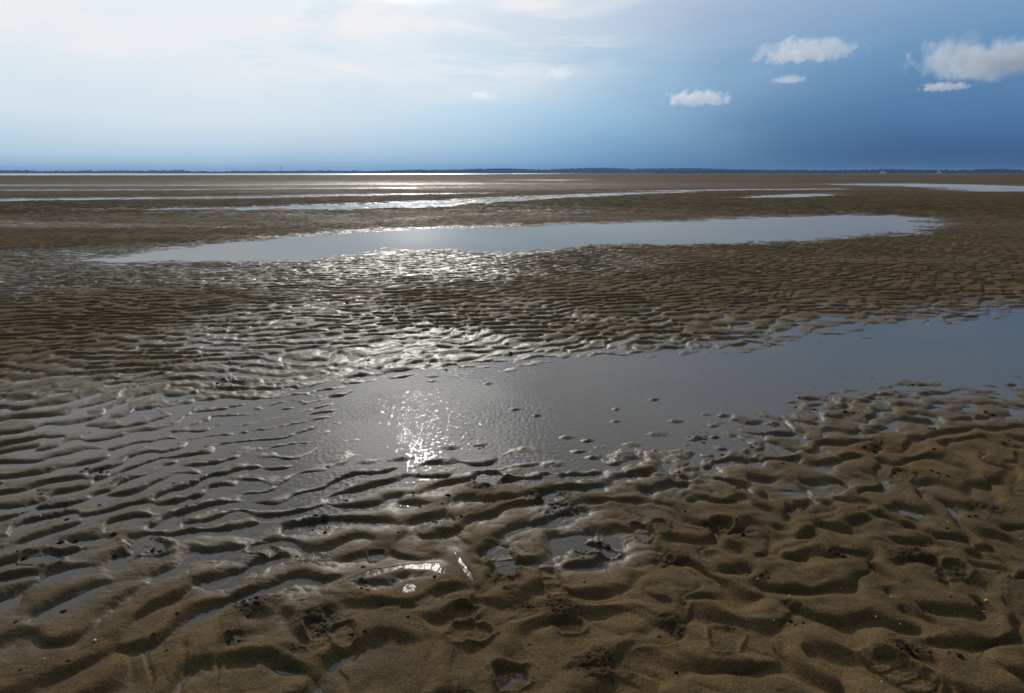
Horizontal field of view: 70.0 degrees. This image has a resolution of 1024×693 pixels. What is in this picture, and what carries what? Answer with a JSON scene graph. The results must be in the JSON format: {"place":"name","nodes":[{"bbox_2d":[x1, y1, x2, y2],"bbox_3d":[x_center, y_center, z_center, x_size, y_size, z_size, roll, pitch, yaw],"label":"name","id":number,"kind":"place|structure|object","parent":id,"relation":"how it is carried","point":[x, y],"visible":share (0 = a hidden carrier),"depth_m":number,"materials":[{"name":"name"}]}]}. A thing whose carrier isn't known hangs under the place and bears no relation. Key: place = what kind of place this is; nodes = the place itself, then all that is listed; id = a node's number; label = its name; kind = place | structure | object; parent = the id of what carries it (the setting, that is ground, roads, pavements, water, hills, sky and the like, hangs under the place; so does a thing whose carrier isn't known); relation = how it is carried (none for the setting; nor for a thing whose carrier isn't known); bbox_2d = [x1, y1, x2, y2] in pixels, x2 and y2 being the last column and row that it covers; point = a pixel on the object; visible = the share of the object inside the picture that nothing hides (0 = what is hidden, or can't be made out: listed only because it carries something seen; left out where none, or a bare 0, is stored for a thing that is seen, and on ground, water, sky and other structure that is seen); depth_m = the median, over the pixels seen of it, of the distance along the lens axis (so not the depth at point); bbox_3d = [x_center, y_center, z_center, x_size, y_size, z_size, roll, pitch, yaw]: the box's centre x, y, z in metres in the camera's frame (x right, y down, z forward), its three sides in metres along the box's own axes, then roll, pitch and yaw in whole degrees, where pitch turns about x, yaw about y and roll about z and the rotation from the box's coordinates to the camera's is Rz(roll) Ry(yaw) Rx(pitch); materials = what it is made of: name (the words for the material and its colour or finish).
{"place":"outdoors","nodes":[
{"label":"outdoors","id":0,"kind":"place"},
{"bbox_2d":[0,170,366,172],"bbox_3d":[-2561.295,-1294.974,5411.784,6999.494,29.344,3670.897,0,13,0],"label":"hills","id":1,"kind":"structure","parent":0,"point":[124,171],"depth_m":5862.47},
{"bbox_2d":[0,170,380,172],"bbox_3d":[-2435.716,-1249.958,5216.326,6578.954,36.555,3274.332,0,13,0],"label":"woods","id":2,"kind":"object","parent":1,"relation":"on","point":[79,171],"visible":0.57,"depth_m":5927.30,"materials":[{"name":"green plant"}]},
{"bbox_2d":[0,173,1023,692],"bbox_3d":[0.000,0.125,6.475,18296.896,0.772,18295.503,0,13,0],"label":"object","id":3,"kind":"structure","parent":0,"point":[600,399],"depth_m":4.55,"materials":[{"name":"sand"}]},
{"bbox_2d":[0,173,1023,385],"bbox_3d":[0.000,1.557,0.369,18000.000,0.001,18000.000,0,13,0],"label":"water","id":4,"kind":"structure","parent":0,"point":[813,220],"depth_m":24.36,"materials":[{"name":"grey liquid"}]},
{"bbox_2d":[362,168,728,172],"bbox_3d":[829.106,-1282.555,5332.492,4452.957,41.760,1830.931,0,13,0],"label":"headland hills","id":5,"kind":"structure","parent":0,"point":[622,170],"depth_m":5172.74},
{"bbox_2d":[343,167,844,172],"bbox_3d":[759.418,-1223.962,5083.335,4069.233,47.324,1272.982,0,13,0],"label":"headland woods","id":6,"kind":"object","parent":5,"relation":"on","point":[501,170],"visible":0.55,"depth_m":5227.00,"materials":[{"name":"green plant"}]},
{"bbox_2d":[674,170,1023,172],"bbox_3d":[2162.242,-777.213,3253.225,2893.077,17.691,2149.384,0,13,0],"label":"shore hills","id":7,"kind":"structure","parent":0,"point":[845,172],"depth_m":3513.74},
{"bbox_2d":[656,169,1023,172],"bbox_3d":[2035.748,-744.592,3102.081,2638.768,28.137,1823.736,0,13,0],"label":"shore woods","id":8,"kind":"object","parent":7,"relation":"on","point":[891,171],"visible":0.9,"depth_m":3456.50,"materials":[{"name":"green plant"}]}
]}

